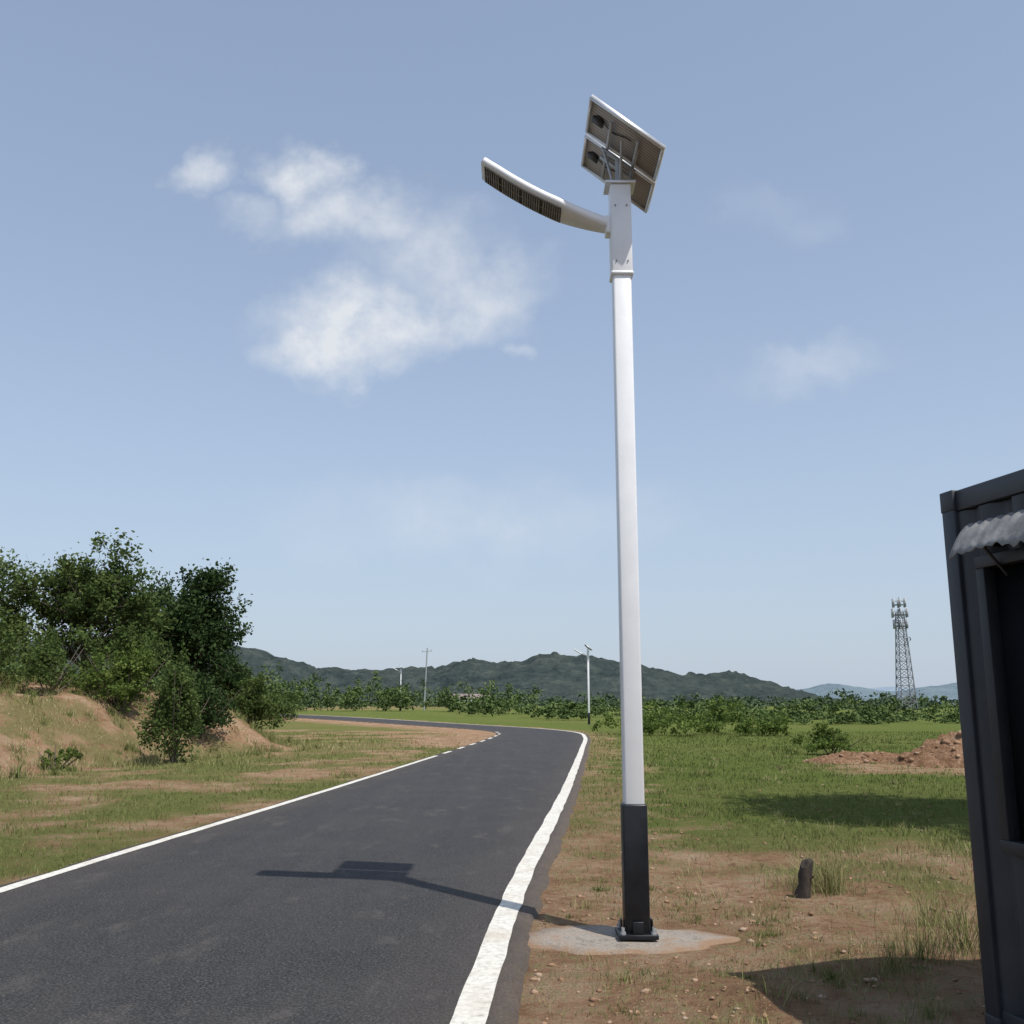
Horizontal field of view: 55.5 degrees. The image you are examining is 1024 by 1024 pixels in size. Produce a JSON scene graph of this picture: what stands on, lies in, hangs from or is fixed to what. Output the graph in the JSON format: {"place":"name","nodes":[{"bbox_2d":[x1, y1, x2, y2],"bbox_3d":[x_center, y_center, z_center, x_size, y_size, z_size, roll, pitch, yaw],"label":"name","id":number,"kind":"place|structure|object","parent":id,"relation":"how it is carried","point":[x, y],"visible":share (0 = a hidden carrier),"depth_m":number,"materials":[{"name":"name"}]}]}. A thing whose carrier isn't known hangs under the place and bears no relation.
{"place":"outdoors","nodes":[
{"label":"outdoors","id":0,"kind":"place"},
{"bbox_2d":[0,714,590,1023],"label":"asphalt road","id":1,"kind":"structure","parent":0,"point":[377,899],"depth_m":7.65,"materials":[{"name":"grey asphalt"}]},
{"bbox_2d":[0,732,498,892],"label":"road edge line","id":2,"kind":"object","parent":1,"relation":"on","point":[25,882],"visible":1,"depth_m":11.45,"materials":[{"name":"paint"}]},
{"bbox_2d":[316,715,587,1023],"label":"road edge line","id":3,"kind":"object","parent":1,"relation":"on","point":[475,1000],"visible":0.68,"depth_m":6.88,"materials":[{"name":"paint"}]},
{"bbox_2d":[0,640,823,705],"bbox_3d":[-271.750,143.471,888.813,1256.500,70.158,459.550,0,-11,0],"label":"hills","id":4,"kind":"structure","parent":0,"point":[552,674],"depth_m":910.52,"materials":[{"name":"green plant"}]},
{"bbox_2d":[454,694,482,697],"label":"roof","id":5,"kind":"structure","parent":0,"point":[470,695],"depth_m":293.75,"materials":[{"name":"tile"}]},
{"bbox_2d":[0,681,985,1023],"bbox_3d":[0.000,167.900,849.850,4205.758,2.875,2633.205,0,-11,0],"label":"ground","id":6,"kind":"structure","parent":0,"point":[722,875],"depth_m":11.62,"materials":[{"name":"soil"}]},
{"bbox_2d":[0,601,55,690],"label":"shrub","id":7,"kind":"object","parent":6,"relation":"on","point":[7,646],"visible":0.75,"depth_m":29.85,"materials":[{"name":"green plant"}]},
{"bbox_2d":[0,546,59,644],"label":"tree","id":8,"kind":"object","parent":6,"relation":"on","point":[16,618],"visible":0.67,"depth_m":32.90,"materials":[{"name":"green plant"}]},
{"bbox_2d":[11,624,108,693],"bbox_3d":[-13.905,4.611,30.124,2.367,2.283,4.108,0,-11,0],"label":"shrub","id":9,"kind":"object","parent":6,"relation":"on","point":[42,654],"visible":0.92,"depth_m":29.51,"materials":[{"name":"green plant"}]},
{"bbox_2d":[38,745,83,769],"bbox_3d":[-11.112,6.115,23.982,1.096,0.721,0.798,3,-11,-13],"label":"shrub","id":10,"kind":"object","parent":6,"relation":"on","point":[69,755],"visible":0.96,"depth_m":23.88,"materials":[{"name":"green plant"}]},
{"bbox_2d":[2,527,181,686],"bbox_3d":[-14.833,3.391,34.162,5.168,6.018,5.781,-9,-15,40],"label":"tree","id":11,"kind":"object","parent":6,"relation":"on","point":[99,596],"visible":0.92,"depth_m":33.57,"materials":[{"name":"green plant"}]},
{"bbox_2d":[70,639,168,713],"bbox_3d":[-12.305,5.185,30.556,2.815,2.342,2.915,0,-11,0],"label":"shrub","id":12,"kind":"object","parent":6,"relation":"on","point":[117,674],"visible":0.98,"depth_m":30.15,"materials":[{"name":"green plant"}]},
{"bbox_2d":[66,571,194,687],"bbox_3d":[-15.195,4.992,39.557,6.295,5.246,5.786,0,-11,0],"label":"tree","id":13,"kind":"object","parent":6,"relation":"on","point":[168,585],"visible":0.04,"depth_m":39.32,"materials":[{"name":"green plant"}]},
{"bbox_2d":[77,618,187,701],"bbox_3d":[-12.530,4.944,32.433,3.785,2.847,3.014,0,-11,0],"label":"shrub","id":14,"kind":"object","parent":6,"relation":"on","point":[120,640],"visible":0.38,"depth_m":32.43,"materials":[{"name":"green plant"}]},
{"bbox_2d":[131,636,209,762],"bbox_3d":[-9.408,5.228,26.998,2.102,3.632,1.909,4,-12,-21],"label":"shrub","id":15,"kind":"object","parent":6,"relation":"on","point":[175,687],"visible":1,"depth_m":26.78,"materials":[{"name":"green plant"}]},
{"bbox_2d":[140,558,253,683],"bbox_3d":[-11.812,4.379,36.423,4.364,5.460,4.620,0,-11,0],"label":"tree","id":16,"kind":"object","parent":6,"relation":"on","point":[208,639],"visible":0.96,"depth_m":35.82,"materials":[{"name":"green plant"}]},
{"bbox_2d":[176,661,241,738],"bbox_3d":[-10.374,6.290,32.502,2.624,2.667,2.920,4,-12,-18],"label":"shrub","id":17,"kind":"object","parent":6,"relation":"on","point":[211,717],"visible":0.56,"depth_m":32.03,"materials":[{"name":"green plant"}]},
{"bbox_2d":[204,651,255,701],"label":"shrub","id":18,"kind":"object","parent":6,"relation":"on","point":[239,674],"visible":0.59,"depth_m":40.90,"materials":[{"name":"green plant"}]},
{"bbox_2d":[223,688,249,716],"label":"shrub","id":19,"kind":"object","parent":6,"relation":"on","point":[236,704],"visible":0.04,"depth_m":44.74,"materials":[{"name":"green plant"}]},
{"bbox_2d":[235,679,282,729],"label":"shrub","id":20,"kind":"object","parent":6,"relation":"on","point":[263,715],"visible":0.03,"depth_m":51.85,"materials":[{"name":"green plant"}]},
{"bbox_2d":[225,672,303,729],"bbox_3d":[-9.479,7.238,37.289,2.526,2.225,2.916,11,-16,-44],"label":"shrub","id":21,"kind":"object","parent":6,"relation":"on","point":[257,700],"visible":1,"depth_m":37.39,"materials":[{"name":"green plant"}]},
{"bbox_2d":[394,665,403,710],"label":"street lamp","id":22,"kind":"object","parent":6,"relation":"on","point":[400,679],"visible":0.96,"depth_m":133.16,"materials":[{"name":"metal"}]},
{"bbox_2d":[422,648,431,709],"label":"utility pole","id":23,"kind":"object","parent":6,"relation":"on","point":[427,651],"visible":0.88,"depth_m":147.97,"materials":[{"name":"metal"}]},
{"bbox_2d":[0,633,950,719],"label":"thicket","id":24,"kind":"object","parent":6,"relation":"on","point":[451,702],"visible":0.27,"depth_m":111.09,"materials":[{"name":"green plant"}]},
{"bbox_2d":[0,672,980,1023],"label":"dry weeds","id":25,"kind":"object","parent":6,"relation":"on","point":[824,886],"visible":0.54,"depth_m":8.33,"materials":[{"name":"green plant"}]},
{"bbox_2d":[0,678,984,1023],"bbox_3d":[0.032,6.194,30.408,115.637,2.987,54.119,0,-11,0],"label":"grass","id":26,"kind":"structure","parent":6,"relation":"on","point":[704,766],"depth_m":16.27,"materials":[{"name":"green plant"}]},
{"bbox_2d":[574,644,591,723],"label":"street lamp","id":27,"kind":"object","parent":6,"relation":"on","point":[587,655],"visible":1,"depth_m":76.39,"materials":[{"name":"metal"}]},
{"bbox_2d":[274,672,958,710],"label":"distant trees","id":28,"kind":"object","parent":6,"relation":"on","point":[752,701],"visible":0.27,"depth_m":275.90,"materials":[{"name":"green plant"}]},
{"bbox_2d":[528,925,740,954],"bbox_3d":[0.798,2.967,6.708,1.660,0.076,0.862,0,-11,0],"label":"concrete footing","id":29,"kind":"object","parent":6,"relation":"on","point":[589,939],"visible":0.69,"depth_m":6.61,"materials":[{"name":"grey concrete"}]},
{"bbox_2d":[481,94,665,939],"bbox_3d":[0.464,-0.093,7.367,1.418,6.170,0.980,0,-11,0],"label":"street lamp","id":30,"kind":"object","parent":29,"relation":"on","point":[622,157],"visible":1,"depth_m":7.42,"materials":[{"name":"metal"}]},
{"bbox_2d":[589,695,793,735],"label":"hedge","id":31,"kind":"object","parent":6,"relation":"on","point":[654,725],"visible":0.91,"depth_m":50.13,"materials":[{"name":"green plant"}]},
{"bbox_2d":[794,858,813,898],"bbox_3d":[2.485,3.161,8.298,0.167,0.390,0.143,5,-12,-26],"label":"tree stump","id":32,"kind":"object","parent":6,"relation":"on","point":[805,878],"visible":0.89,"depth_m":8.27,"materials":[{"name":"brown wood"}]},
{"bbox_2d":[649,701,959,724],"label":"hedge","id":33,"kind":"object","parent":6,"relation":"on","point":[858,715],"visible":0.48,"depth_m":79.12,"materials":[{"name":"green plant"}]},
{"bbox_2d":[789,719,861,754],"bbox_3d":[10.088,7.257,31.083,1.992,1.242,2.068,5,-12,-24],"label":"shrub","id":34,"kind":"object","parent":6,"relation":"on","point":[826,738],"visible":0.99,"depth_m":31.08,"materials":[{"name":"green plant"}]},
{"bbox_2d":[804,751,900,763],"bbox_3d":[9.900,6.858,26.983,4.370,0.454,2.300,0,-11,0],"label":"soil heap","id":35,"kind":"object","parent":6,"relation":"on","point":[849,757],"visible":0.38,"depth_m":26.56,"materials":[{"name":"brown soil"}]},
{"bbox_2d":[891,597,917,709],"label":"telecom tower","id":36,"kind":"structure","parent":6,"relation":"on","point":[898,616],"depth_m":247.78,"materials":[{"name":"metal"}]},
{"bbox_2d":[887,731,963,767],"bbox_3d":[12.600,6.344,26.065,6.210,1.241,3.220,0,-11,0],"label":"soil heap","id":37,"kind":"object","parent":6,"relation":"on","point":[947,758],"visible":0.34,"depth_m":25.42,"materials":[{"name":"brown soil"}]},
{"bbox_2d":[803,730,960,763],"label":"soil clods","id":38,"kind":"object","parent":37,"relation":"on","point":[944,741],"visible":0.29,"depth_m":25.77,"materials":[{"name":"soil"}]},
{"bbox_2d":[940,469,1023,1023],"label":"shipping container","id":39,"kind":"object","parent":6,"relation":"on","point":[983,525],"visible":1,"depth_m":4.80,"materials":[{"name":"metal"}]},
{"bbox_2d":[974,547,1023,856],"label":"window frame","id":40,"kind":"structure","parent":39,"relation":"in","point":[1010,841],"depth_m":4.75,"materials":[{"name":"black metal"}]},
{"bbox_2d":[994,562,1023,840],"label":"window glass","id":41,"kind":"structure","parent":39,"relation":"in","point":[1009,588],"depth_m":4.72,"materials":[{"name":"black glass"}]},
{"bbox_2d":[0,0,1023,689],"label":"sky","id":42,"kind":"structure","parent":0,"point":[268,306],"materials":[{"name":"blue"}]},
{"bbox_2d":[527,775,985,1023],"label":"gravel","id":43,"kind":"structure","parent":0,"point":[645,991],"depth_m":6.31,"materials":[{"name":"brown gravel"}]},
{"bbox_2d":[798,683,957,704],"bbox_3d":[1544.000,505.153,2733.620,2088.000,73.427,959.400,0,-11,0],"label":"hills","id":44,"kind":"structure","parent":0,"point":[950,691],"depth_m":2828.35,"materials":[{"name":"blue"}]},
{"bbox_2d":[869,687,910,690],"bbox_3d":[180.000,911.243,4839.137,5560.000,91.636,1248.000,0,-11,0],"label":"sea","id":45,"kind":"structure","parent":0,"point":[887,688],"depth_m":5027.01,"materials":[{"name":"blue liquid"}]}
]}

